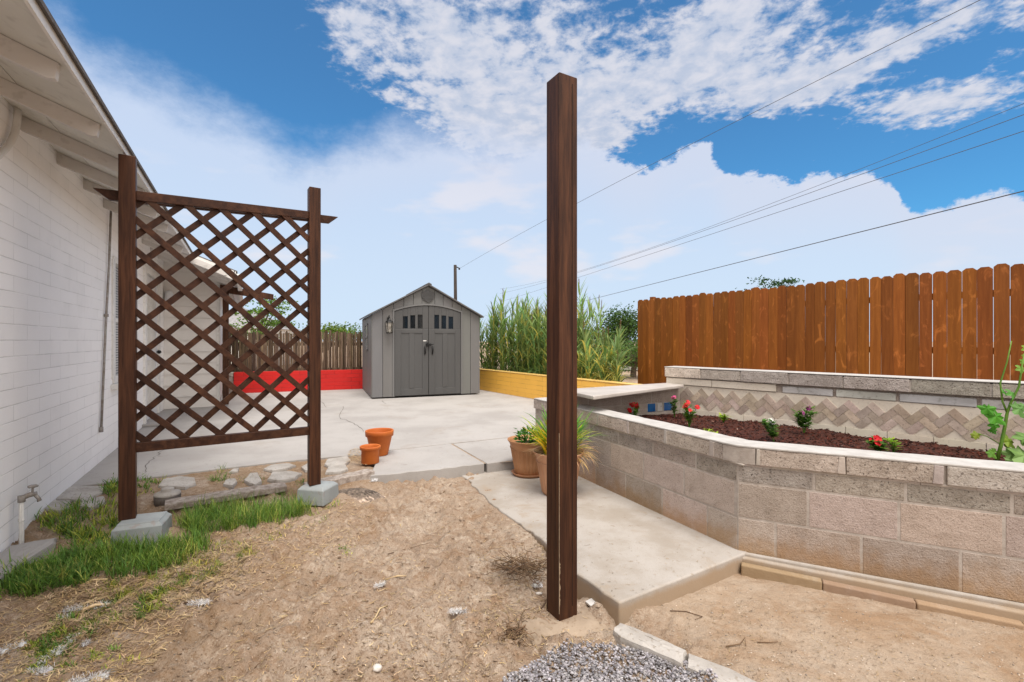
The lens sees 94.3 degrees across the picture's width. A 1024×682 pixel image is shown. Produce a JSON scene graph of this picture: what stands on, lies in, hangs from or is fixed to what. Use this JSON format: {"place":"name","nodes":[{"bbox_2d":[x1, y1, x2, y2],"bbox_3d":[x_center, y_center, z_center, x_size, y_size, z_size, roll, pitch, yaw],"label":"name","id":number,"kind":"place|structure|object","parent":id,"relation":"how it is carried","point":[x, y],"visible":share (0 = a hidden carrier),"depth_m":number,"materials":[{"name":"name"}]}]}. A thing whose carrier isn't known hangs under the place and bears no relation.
{"place":"outdoors","nodes":[
{"label":"outdoors","id":0,"kind":"place"},
{"bbox_2d":[71,389,534,486],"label":"patio","id":1,"kind":"structure","parent":0,"point":[423,421],"depth_m":6.70,"materials":[{"name":"concrete"}]},
{"bbox_2d":[0,0,273,552],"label":"house","id":2,"kind":"structure","parent":1,"relation":"on","point":[63,143],"depth_m":3.51,"materials":[{"name":"paint"}]},
{"bbox_2d":[111,255,139,389],"bbox_3d":[-4.700,-0.205,5.772,0.140,1.470,1.430,0,0,-29],"label":"window","id":3,"kind":"structure","parent":2,"relation":"in","point":[114,261],"depth_m":5.23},
{"bbox_2d":[147,275,160,419],"bbox_3d":[-5.571,0.100,7.364,0.095,2.160,1.100,0,0,-29],"label":"screen door","id":4,"kind":"structure","parent":2,"relation":"in","point":[151,303],"depth_m":7.47,"materials":[{"name":"white metal"}]},
{"bbox_2d":[229,330,361,371],"bbox_3d":[-5.413,0.464,11.978,4.066,1.513,0.120,0,0,-22],"label":"stake fence","id":5,"kind":"object","parent":1,"relation":"on","point":[299,349],"visible":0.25,"depth_m":12.14,"materials":[{"name":"wood"}]},
{"bbox_2d":[234,369,362,392],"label":"red wall","id":6,"kind":"structure","parent":1,"relation":"on","point":[340,379],"depth_m":11.62,"materials":[{"name":"paint"}]},
{"bbox_2d":[359,283,483,397],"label":"garden shed","id":7,"kind":"structure","parent":1,"relation":"on","point":[423,340],"depth_m":10.38,"materials":[{"name":"grey plastic"}]},
{"bbox_2d":[395,306,427,395],"bbox_3d":[-2.161,0.203,10.250,0.721,1.945,0.093,0,0,-22],"label":"door","id":8,"kind":"structure","parent":7,"relation":"in","point":[411,352],"depth_m":10.26,"materials":[{"name":"grey plastic"}]},
{"bbox_2d":[429,306,460,394],"bbox_3d":[-1.480,0.203,10.525,0.721,1.945,0.093,0,0,-22],"label":"door","id":9,"kind":"structure","parent":7,"relation":"in","point":[445,354],"depth_m":10.55,"materials":[{"name":"grey plastic"}]},
{"bbox_2d":[480,324,490,368],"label":"giant reed","id":10,"kind":"object","parent":1,"relation":"on","point":[486,335],"visible":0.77,"depth_m":12.24,"materials":[{"name":"green plant"}]},
{"bbox_2d":[482,306,498,369],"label":"giant reed","id":11,"kind":"object","parent":1,"relation":"on","point":[489,326],"visible":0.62,"depth_m":12.08,"materials":[{"name":"green plant"}]},
{"bbox_2d":[484,294,502,369],"bbox_3d":[-0.470,0.056,12.102,0.800,2.527,0.798,0,0,-36],"label":"giant reed","id":12,"kind":"object","parent":1,"relation":"on","point":[492,329],"visible":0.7,"depth_m":12.03,"materials":[{"name":"green plant"}]},
{"bbox_2d":[490,324,511,369],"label":"giant reed","id":13,"kind":"object","parent":1,"relation":"on","point":[499,329],"visible":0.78,"depth_m":11.66,"materials":[{"name":"green plant"}]},
{"bbox_2d":[492,301,511,370],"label":"giant reed","id":14,"kind":"object","parent":1,"relation":"on","point":[501,323],"visible":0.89,"depth_m":11.62,"materials":[{"name":"green plant"}]},
{"bbox_2d":[495,288,513,370],"bbox_3d":[-0.161,-0.032,11.957,0.744,2.705,0.735,0,0,-39],"label":"giant reed","id":15,"kind":"object","parent":1,"relation":"on","point":[502,305],"visible":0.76,"depth_m":11.94,"materials":[{"name":"green plant"}]},
{"bbox_2d":[503,323,514,371],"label":"giant reed","id":16,"kind":"object","parent":1,"relation":"on","point":[508,358],"visible":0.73,"depth_m":11.66,"materials":[{"name":"green plant"}]},
{"bbox_2d":[506,294,520,369],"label":"giant reed","id":17,"kind":"object","parent":1,"relation":"on","point":[513,309],"visible":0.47,"depth_m":11.99,"materials":[{"name":"green plant"}]},
{"bbox_2d":[509,294,524,371],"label":"giant reed","id":18,"kind":"object","parent":1,"relation":"on","point":[517,343],"visible":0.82,"depth_m":11.17,"materials":[{"name":"green plant"}]},
{"bbox_2d":[513,302,527,371],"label":"giant reed","id":19,"kind":"object","parent":1,"relation":"on","point":[521,346],"visible":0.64,"depth_m":11.19,"materials":[{"name":"green plant"}]},
{"bbox_2d":[512,292,528,372],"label":"giant reed","id":20,"kind":"object","parent":1,"relation":"on","point":[522,301],"visible":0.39,"depth_m":11.55,"materials":[{"name":"green plant"}]},
{"bbox_2d":[515,291,532,372],"bbox_3d":[0.405,0.071,11.182,0.791,2.499,0.789,0,0,1],"label":"giant reed","id":21,"kind":"object","parent":1,"relation":"on","point":[528,327],"visible":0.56,"depth_m":11.13,"materials":[{"name":"green plant"}]},
{"bbox_2d":[513,307,535,372],"bbox_3d":[0.383,0.267,10.779,0.728,2.105,0.622,0,0,32],"label":"giant reed","id":22,"kind":"object","parent":1,"relation":"on","point":[525,331],"visible":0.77,"depth_m":10.74,"materials":[{"name":"green plant"}]},
{"bbox_2d":[522,312,543,373],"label":"giant reed","id":23,"kind":"object","parent":1,"relation":"on","point":[533,337],"visible":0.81,"depth_m":10.58,"materials":[{"name":"green plant"}]},
{"bbox_2d":[525,298,543,373],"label":"giant reed","id":24,"kind":"object","parent":1,"relation":"on","point":[537,309],"visible":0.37,"depth_m":10.75,"materials":[{"name":"green plant"}]},
{"bbox_2d":[526,310,545,373],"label":"giant reed","id":25,"kind":"object","parent":1,"relation":"on","point":[539,350],"visible":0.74,"depth_m":10.57,"materials":[{"name":"green plant"}]},
{"bbox_2d":[536,316,546,374],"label":"giant reed","id":26,"kind":"object","parent":1,"relation":"on","point":[545,349],"visible":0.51,"depth_m":10.26,"materials":[{"name":"green plant"}]},
{"bbox_2d":[480,368,638,398],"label":"yellow wall","id":27,"kind":"structure","parent":1,"relation":"on","point":[528,385],"depth_m":10.38,"materials":[{"name":"paint"}]},
{"bbox_2d":[577,279,586,347],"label":"giant reed","id":28,"kind":"object","parent":1,"relation":"on","point":[582,300],"visible":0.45,"depth_m":10.86,"materials":[{"name":"green plant"}]},
{"bbox_2d":[577,295,590,352],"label":"giant reed","id":29,"kind":"object","parent":1,"relation":"on","point":[578,323],"visible":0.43,"depth_m":10.29,"materials":[{"name":"green plant"}]},
{"bbox_2d":[577,344,599,378],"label":"giant reed","id":30,"kind":"object","parent":1,"relation":"on","point":[590,371],"visible":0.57,"depth_m":8.98,"materials":[{"name":"green plant"}]},
{"bbox_2d":[584,295,597,364],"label":"giant reed","id":31,"kind":"object","parent":1,"relation":"on","point":[589,305],"visible":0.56,"depth_m":10.52,"materials":[{"name":"green plant"}]},
{"bbox_2d":[590,295,603,374],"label":"giant reed","id":32,"kind":"object","parent":1,"relation":"on","point":[597,324],"visible":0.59,"depth_m":10.75,"materials":[{"name":"green plant"}]},
{"bbox_2d":[584,347,613,386],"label":"giant reed","id":33,"kind":"object","parent":1,"relation":"on","point":[598,366],"visible":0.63,"depth_m":8.74,"materials":[{"name":"green plant"}]},
{"bbox_2d":[592,299,607,373],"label":"giant reed","id":34,"kind":"object","parent":1,"relation":"on","point":[600,316],"visible":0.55,"depth_m":10.57,"materials":[{"name":"green plant"}]},
{"bbox_2d":[606,319,629,381],"bbox_3d":[1.953,0.433,9.151,0.656,1.774,0.769,0,0,-23],"label":"giant reed","id":35,"kind":"object","parent":1,"relation":"on","point":[617,330],"visible":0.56,"depth_m":9.13,"materials":[{"name":"green plant"}]},
{"bbox_2d":[606,334,631,381],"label":"giant reed","id":36,"kind":"object","parent":1,"relation":"on","point":[619,343],"visible":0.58,"depth_m":8.52,"materials":[{"name":"green plant"}]},
{"bbox_2d":[601,327,637,381],"bbox_3d":[1.930,0.535,8.514,0.910,1.571,0.634,0,0,-27],"label":"giant reed","id":37,"kind":"object","parent":1,"relation":"on","point":[616,344],"visible":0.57,"depth_m":8.53,"materials":[{"name":"green plant"}]},
{"bbox_2d":[370,444,483,483],"bbox_3d":[-0.995,1.288,4.957,1.104,0.130,1.031,0,0,-27],"label":"patio apron","id":38,"kind":"object","parent":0,"point":[426,463],"visible":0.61,"depth_m":4.71,"materials":[{"name":"concrete"}]},
{"bbox_2d":[365,428,393,455],"bbox_3d":[-1.424,1.089,5.106,0.298,0.262,0.298,0,0,0],"label":"terracotta pot","id":39,"kind":"object","parent":38,"relation":"on","point":[382,437],"visible":0.91,"depth_m":5.02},
{"bbox_2d":[453,438,513,472],"bbox_3d":[0.085,1.290,5.439,1.206,0.130,1.169,0,0,-27],"label":"patio apron","id":40,"kind":"object","parent":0,"point":[496,458],"visible":0.22,"depth_m":5.22,"materials":[{"name":"concrete"}]},
{"bbox_2d":[0,456,1023,681],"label":"dirt yard","id":41,"kind":"structure","parent":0,"point":[409,496],"depth_m":2.41,"materials":[{"name":"soil"}]},
{"bbox_2d":[0,640,26,655],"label":"fluff tuft","id":42,"kind":"object","parent":41,"relation":"on","point":[21,644],"visible":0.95,"depth_m":2.08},
{"bbox_2d":[0,538,56,584],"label":"concrete pad","id":43,"kind":"object","parent":41,"relation":"on","point":[35,549],"visible":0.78,"depth_m":2.83,"materials":[{"name":"concrete"}]},
{"bbox_2d":[17,484,41,543],"bbox_3d":[-3.036,1.105,2.991,0.054,0.390,0.110,0,0,42],"label":"garden tap","id":44,"kind":"object","parent":43,"relation":"on","point":[21,499],"visible":0.94,"depth_m":2.96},
{"bbox_2d":[24,662,54,674],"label":"fluff tuft","id":45,"kind":"object","parent":41,"relation":"on","point":[42,670],"visible":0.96,"depth_m":1.96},
{"bbox_2d":[44,500,70,513],"bbox_3d":[-3.374,1.248,3.529,0.145,0.079,0.345,0,0,-45],"label":"flagstone","id":46,"kind":"object","parent":41,"relation":"on","point":[57,507],"visible":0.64,"depth_m":3.50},
{"bbox_2d":[56,486,103,501],"bbox_3d":[-3.515,1.247,3.819,0.447,0.078,0.356,0,0,0],"label":"flagstone","id":47,"kind":"object","parent":41,"relation":"on","point":[73,492],"visible":0.6,"depth_m":3.79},
{"bbox_2d":[68,669,114,681],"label":"fluff tuft","id":48,"kind":"object","parent":41,"relation":"on","point":[87,679],"visible":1,"depth_m":1.94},
{"bbox_2d":[78,496,105,510],"bbox_3d":[-3.176,1.248,3.585,0.164,0.078,0.270,0,0,-44],"label":"flagstone","id":49,"kind":"object","parent":41,"relation":"on","point":[99,499],"visible":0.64,"depth_m":3.56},
{"bbox_2d":[111,511,171,545],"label":"pier block","id":50,"kind":"structure","parent":41,"relation":"on","point":[154,524],"depth_m":3.07,"materials":[{"name":"grey paint"}]},
{"bbox_2d":[93,154,337,520],"bbox_3d":[-2.061,-0.024,3.476,1.535,2.383,0.130,0,0,-33],"label":"trellis","id":51,"kind":"object","parent":50,"relation":"on","point":[128,197],"visible":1,"depth_m":3.37,"materials":[{"name":"brown wood"}]},
{"bbox_2d":[0,488,317,598],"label":"grass","id":52,"kind":"structure","parent":41,"relation":"on","point":[80,566],"depth_m":2.85,"materials":[{"name":"plant"}]},
{"bbox_2d":[153,486,180,506],"bbox_3d":[-2.687,1.206,3.704,0.180,0.127,0.180,0,0,0],"label":"flagstone","id":53,"kind":"object","parent":41,"relation":"on","point":[163,495],"visible":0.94,"depth_m":3.65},
{"bbox_2d":[158,476,195,489],"bbox_3d":[-2.890,1.248,4.098,0.264,0.078,0.433,0,0,-37],"label":"flagstone","id":54,"kind":"object","parent":41,"relation":"on","point":[181,482],"visible":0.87,"depth_m":4.06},
{"bbox_2d":[9,463,354,681],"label":"weeds","id":55,"kind":"object","parent":41,"relation":"on","point":[67,528],"visible":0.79,"depth_m":2.87,"materials":[{"name":"green plant"}]},
{"bbox_2d":[165,482,286,510],"bbox_3d":[-2.262,1.230,3.795,0.825,0.046,0.155,0,0,-34],"label":"plank","id":56,"kind":"object","parent":41,"relation":"on","point":[178,502],"visible":0.94,"depth_m":3.76,"materials":[{"name":"wood"}]},
{"bbox_2d":[223,478,236,489],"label":"flagstone","id":57,"kind":"object","parent":41,"relation":"on","point":[230,483],"visible":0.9,"depth_m":4.06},
{"bbox_2d":[244,472,261,485],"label":"flagstone","id":58,"kind":"object","parent":41,"relation":"on","point":[252,479],"visible":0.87,"depth_m":4.14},
{"bbox_2d":[263,463,295,472],"bbox_3d":[-2.264,1.248,4.613,0.260,0.079,0.254,0,0,30],"label":"flagstone","id":59,"kind":"object","parent":41,"relation":"on","point":[281,467],"visible":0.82,"depth_m":4.56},
{"bbox_2d":[267,471,301,482],"bbox_3d":[-2.084,1.247,4.302,0.293,0.079,0.315,0,0,0],"label":"flagstone","id":60,"kind":"object","parent":41,"relation":"on","point":[283,476],"visible":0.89,"depth_m":4.25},
{"bbox_2d":[297,480,338,505],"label":"pier block","id":61,"kind":"structure","parent":41,"relation":"on","point":[324,493],"depth_m":3.71,"materials":[{"name":"grey paint"}]},
{"bbox_2d":[325,464,347,474],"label":"flagstone","id":62,"kind":"object","parent":41,"relation":"on","point":[336,469],"visible":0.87,"depth_m":4.48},
{"bbox_2d":[324,456,349,467],"bbox_3d":[-1.769,1.248,4.814,0.266,0.079,0.376,0,0,-29],"label":"flagstone","id":63,"kind":"object","parent":41,"relation":"on","point":[338,461],"visible":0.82,"depth_m":4.78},
{"bbox_2d":[303,469,374,485],"bbox_3d":[-1.510,1.234,4.176,0.132,0.092,0.605,0,0,42],"label":"log","id":64,"kind":"object","parent":41,"relation":"on","point":[344,478],"visible":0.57,"depth_m":4.20,"materials":[{"name":"brown wood"}]},
{"bbox_2d":[339,488,385,502],"bbox_3d":[-1.345,1.272,3.943,0.560,0.091,0.300,0,0,-3],"label":"soil heap","id":65,"kind":"object","parent":41,"relation":"on","point":[360,495],"visible":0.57,"depth_m":3.89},
{"bbox_2d":[360,444,380,464],"bbox_3d":[-1.423,1.136,4.769,0.206,0.168,0.206,0,0,0],"label":"terracotta pot","id":66,"kind":"object","parent":41,"relation":"on","point":[369,454],"visible":1,"depth_m":4.70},
{"bbox_2d":[0,448,997,681],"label":"straw litter","id":67,"kind":"object","parent":41,"relation":"on","point":[178,595],"visible":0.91,"depth_m":2.35,"materials":[{"name":"plant"}]},
{"bbox_2d":[475,609,534,649],"bbox_3d":[-0.033,1.415,2.335,0.349,0.076,0.302,0,0,0],"label":"root tangle","id":68,"kind":"object","parent":41,"relation":"on","point":[507,631],"visible":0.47,"depth_m":2.31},
{"bbox_2d":[1,474,1023,681],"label":"pebbles","id":69,"kind":"object","parent":41,"relation":"on","point":[557,620],"visible":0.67,"depth_m":2.24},
{"bbox_2d":[485,546,546,588],"bbox_3d":[0.066,1.319,2.807,0.455,0.082,0.432,0,0,0],"label":"root tangle","id":70,"kind":"object","parent":41,"relation":"on","point":[531,565],"visible":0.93,"depth_m":2.81,"materials":[{"name":"plant"}]},
{"bbox_2d":[521,607,607,644],"bbox_3d":[0.255,1.440,2.408,0.474,0.055,0.304,0,0,-14],"label":"post footing","id":71,"kind":"object","parent":41,"relation":"on","point":[579,625],"visible":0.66,"depth_m":2.36,"materials":[{"name":"concrete"}]},
{"bbox_2d":[547,72,576,620],"bbox_3d":[0.260,0.059,2.478,0.117,2.842,0.118,0,0,-30],"label":"wooden post","id":72,"kind":"object","parent":71,"relation":"on","point":[561,346],"visible":0.91,"depth_m":2.43,"materials":[{"name":"brown wood"}]},
{"bbox_2d":[613,623,686,669],"bbox_3d":[0.633,1.429,2.198,0.350,0.099,0.110,0,0,40],"label":"kerb stone","id":73,"kind":"object","parent":41,"relation":"on","point":[630,636],"visible":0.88,"depth_m":2.17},
{"bbox_2d":[686,654,755,681],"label":"kerb stone","id":74,"kind":"object","parent":41,"relation":"on","point":[697,664],"visible":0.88,"depth_m":2.01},
{"bbox_2d":[534,397,1023,602],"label":"retaining wall","id":75,"kind":"structure","parent":41,"relation":"on","point":[952,523],"depth_m":2.78,"materials":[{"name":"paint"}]},
{"bbox_2d":[639,413,1005,460],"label":"mulch","id":76,"kind":"object","parent":75,"relation":"on","point":[757,431],"visible":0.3,"depth_m":4.11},
{"bbox_2d":[624,402,639,415],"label":"flowering plant","id":77,"kind":"object","parent":76,"relation":"on","point":[635,406],"visible":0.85,"depth_m":4.94,"materials":[{"name":"red plant"}]},
{"bbox_2d":[668,395,678,416],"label":"flowering plant","id":78,"kind":"object","parent":76,"relation":"on","point":[673,404],"visible":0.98,"depth_m":5.17,"materials":[{"name":"green plant"}]},
{"bbox_2d":[681,400,699,426],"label":"flowering plant","id":79,"kind":"object","parent":76,"relation":"on","point":[688,416],"visible":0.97,"depth_m":4.57,"materials":[{"name":"green plant"}]},
{"bbox_2d":[762,418,779,441],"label":"flowering plant","id":80,"kind":"object","parent":76,"relation":"on","point":[769,424],"visible":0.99,"depth_m":3.93,"materials":[{"name":"green plant"}]},
{"bbox_2d":[790,404,817,432],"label":"flowering plant","id":81,"kind":"object","parent":76,"relation":"on","point":[801,420],"visible":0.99,"depth_m":4.17,"materials":[{"name":"green plant"}]},
{"bbox_2d":[866,435,888,451],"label":"flowering plant","id":82,"kind":"object","parent":76,"relation":"on","point":[878,442],"visible":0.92,"depth_m":3.48,"materials":[{"name":"red plant"}]},
{"bbox_2d":[882,437,903,452],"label":"leafy plant","id":83,"kind":"object","parent":76,"relation":"on","point":[892,443],"visible":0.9,"depth_m":3.48,"materials":[{"name":"green plant"}]},
{"bbox_2d":[970,341,1023,462],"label":"hollyhock","id":84,"kind":"object","parent":76,"relation":"on","point":[995,420],"visible":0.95,"depth_m":3.11,"materials":[{"name":"green plant"}]},
{"bbox_2d":[665,366,1023,451],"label":"tiled wall","id":85,"kind":"structure","parent":41,"relation":"on","point":[942,411],"depth_m":4.17,"materials":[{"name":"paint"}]},
{"bbox_2d":[741,552,1023,629],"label":"wall footing","id":86,"kind":"object","parent":41,"relation":"on","point":[969,606],"depth_m":2.61,"materials":[{"name":"concrete"}]},
{"bbox_2d":[43,0,1023,341],"label":"sky","id":87,"kind":"structure","parent":0,"point":[420,126],"materials":[{"name":"blue"}]},
{"bbox_2d":[578,321,603,378],"bbox_3d":[1.544,0.430,9.195,0.658,1.781,0.772,0,0,-9],"label":"giant reed","id":88,"kind":"object","parent":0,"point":[585,338],"visible":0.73,"depth_m":9.20,"materials":[{"name":"green plant"}]},
{"bbox_2d":[462,470,745,625],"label":"path","id":89,"kind":"structure","parent":0,"point":[627,529],"depth_m":3.05,"materials":[{"name":"concrete"}]},
{"bbox_2d":[507,435,539,478],"bbox_3d":[0.169,1.145,4.714,0.430,0.350,0.430,0,0,0],"label":"planter pot","id":90,"kind":"object","parent":89,"relation":"on","point":[525,463],"visible":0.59,"depth_m":4.57,"materials":[{"name":"ceramic"}]},
{"bbox_2d":[513,426,542,442],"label":"leafy plant","id":91,"kind":"object","parent":90,"relation":"on","point":[520,433],"visible":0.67,"depth_m":4.66,"materials":[{"name":"green plant"}]},
{"bbox_2d":[533,446,583,495],"bbox_3d":[0.404,1.135,4.125,0.444,0.370,0.444,0,0,0],"label":"planter pot","id":92,"kind":"object","parent":89,"relation":"on","point":[542,467],"visible":0.28,"depth_m":4.04,"materials":[{"name":"ceramic"}]},
{"bbox_2d":[521,405,606,470],"bbox_3d":[0.429,0.837,4.090,0.792,0.611,0.829,0,0,0],"label":"strap leaf plant","id":93,"kind":"object","parent":92,"relation":"in","point":[541,437],"visible":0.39,"depth_m":4.10,"materials":[{"name":"plant"}]},
{"bbox_2d":[577,388,679,415],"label":"end wall","id":94,"kind":"structure","parent":89,"relation":"on","point":[654,403],"depth_m":5.26,"materials":[{"name":"grey concrete"}]},
{"bbox_2d":[577,383,683,399],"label":"bench slab","id":95,"kind":"structure","parent":94,"relation":"on","point":[593,393],"depth_m":4.87,"materials":[{"name":"concrete"}]},
{"bbox_2d":[502,638,718,681],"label":"gravel","id":96,"kind":"structure","parent":0,"point":[526,673],"depth_m":2.04,"materials":[{"name":"gravel"}]},
{"bbox_2d":[591,301,637,349],"bbox_3d":[5.860,-0.437,25.004,4.237,3.325,3.718,0,0,-33],"label":"tree","id":97,"kind":"object","parent":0,"point":[626,321],"visible":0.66,"depth_m":24.48,"materials":[{"name":"green plant"}]},
{"bbox_2d":[238,341,993,383],"bbox_3d":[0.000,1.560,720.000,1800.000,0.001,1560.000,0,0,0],"label":"ground","id":98,"kind":"structure","parent":0,"point":[629,379],"depth_m":25.12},
{"bbox_2d":[229,295,299,367],"bbox_3d":[-8.717,-0.141,16.017,2.812,2.730,2.761,0,0,-22],"label":"tree","id":99,"kind":"object","parent":98,"relation":"on","point":[264,320],"visible":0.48,"depth_m":15.76,"materials":[{"name":"green plant"}]},
{"bbox_2d":[229,308,299,364],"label":"neighbour house","id":100,"kind":"structure","parent":98,"relation":"on","point":[233,319],"depth_m":28.23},
{"bbox_2d":[289,321,359,340],"bbox_3d":[-6.228,0.251,16.198,3.081,1.946,2.171,0,0,0],"label":"tree","id":101,"kind":"object","parent":98,"relation":"on","point":[332,329],"visible":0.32,"depth_m":16.09,"materials":[{"name":"green plant"}]},
{"bbox_2d":[321,322,361,366],"bbox_3d":[-6.947,0.212,18.945,2.813,2.024,3.068,0,0,0],"label":"tree","id":102,"kind":"object","parent":98,"relation":"on","point":[342,332],"visible":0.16,"depth_m":18.82,"materials":[{"name":"green plant"}]},
{"bbox_2d":[454,265,459,299],"bbox_3d":[-3.492,-1.640,29.985,0.383,6.322,0.240,0,0,21],"label":"utility pole","id":103,"kind":"object","parent":98,"relation":"on","point":[455,281],"visible":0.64,"depth_m":29.91,"materials":[{"name":"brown wood"}]},
{"bbox_2d":[464,0,979,265],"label":"overhead wire","id":104,"kind":"object","parent":103,"relation":"attached to","point":[777,100],"visible":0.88,"depth_m":11.33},
{"bbox_2d":[486,319,637,365],"bbox_3d":[1.658,0.395,16.921,6.315,2.270,5.614,0,0,-15],"label":"tree","id":105,"kind":"object","parent":98,"relation":"on","point":[612,337],"visible":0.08,"depth_m":16.49,"materials":[{"name":"green plant"}]},
{"bbox_2d":[600,338,637,376],"bbox_3d":[5.029,0.593,19.987,4.687,1.874,4.227,0,0,-10],"label":"tree","id":106,"kind":"object","parent":98,"relation":"on","point":[633,361],"visible":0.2,"depth_m":19.75,"materials":[{"name":"green plant"}]},
{"bbox_2d":[735,275,804,291],"bbox_3d":[8.773,-0.512,16.082,1.773,3.468,1.847,0,0,-27],"label":"tree","id":107,"kind":"object","parent":98,"relation":"on","point":[787,281],"visible":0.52,"depth_m":15.99,"materials":[{"name":"green plant"}]},
{"bbox_2d":[638,263,1023,383],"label":"picket fence","id":108,"kind":"object","parent":98,"relation":"on","point":[822,326],"visible":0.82,"depth_m":7.16,"materials":[{"name":"wood"}]},
{"bbox_2d":[503,103,1023,288],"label":"overhead wire","id":109,"kind":"object","parent":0,"point":[823,183],"visible":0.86,"depth_m":17.66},
{"bbox_2d":[509,114,1023,291],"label":"overhead wire","id":110,"kind":"object","parent":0,"point":[824,187],"visible":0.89,"depth_m":17.14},
{"bbox_2d":[511,131,1023,298],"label":"overhead wire","id":111,"kind":"object","parent":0,"point":[828,195],"visible":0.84,"depth_m":16.42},
{"bbox_2d":[578,191,1023,302],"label":"overhead wire","id":112,"kind":"object","parent":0,"point":[849,234],"visible":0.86,"depth_m":13.55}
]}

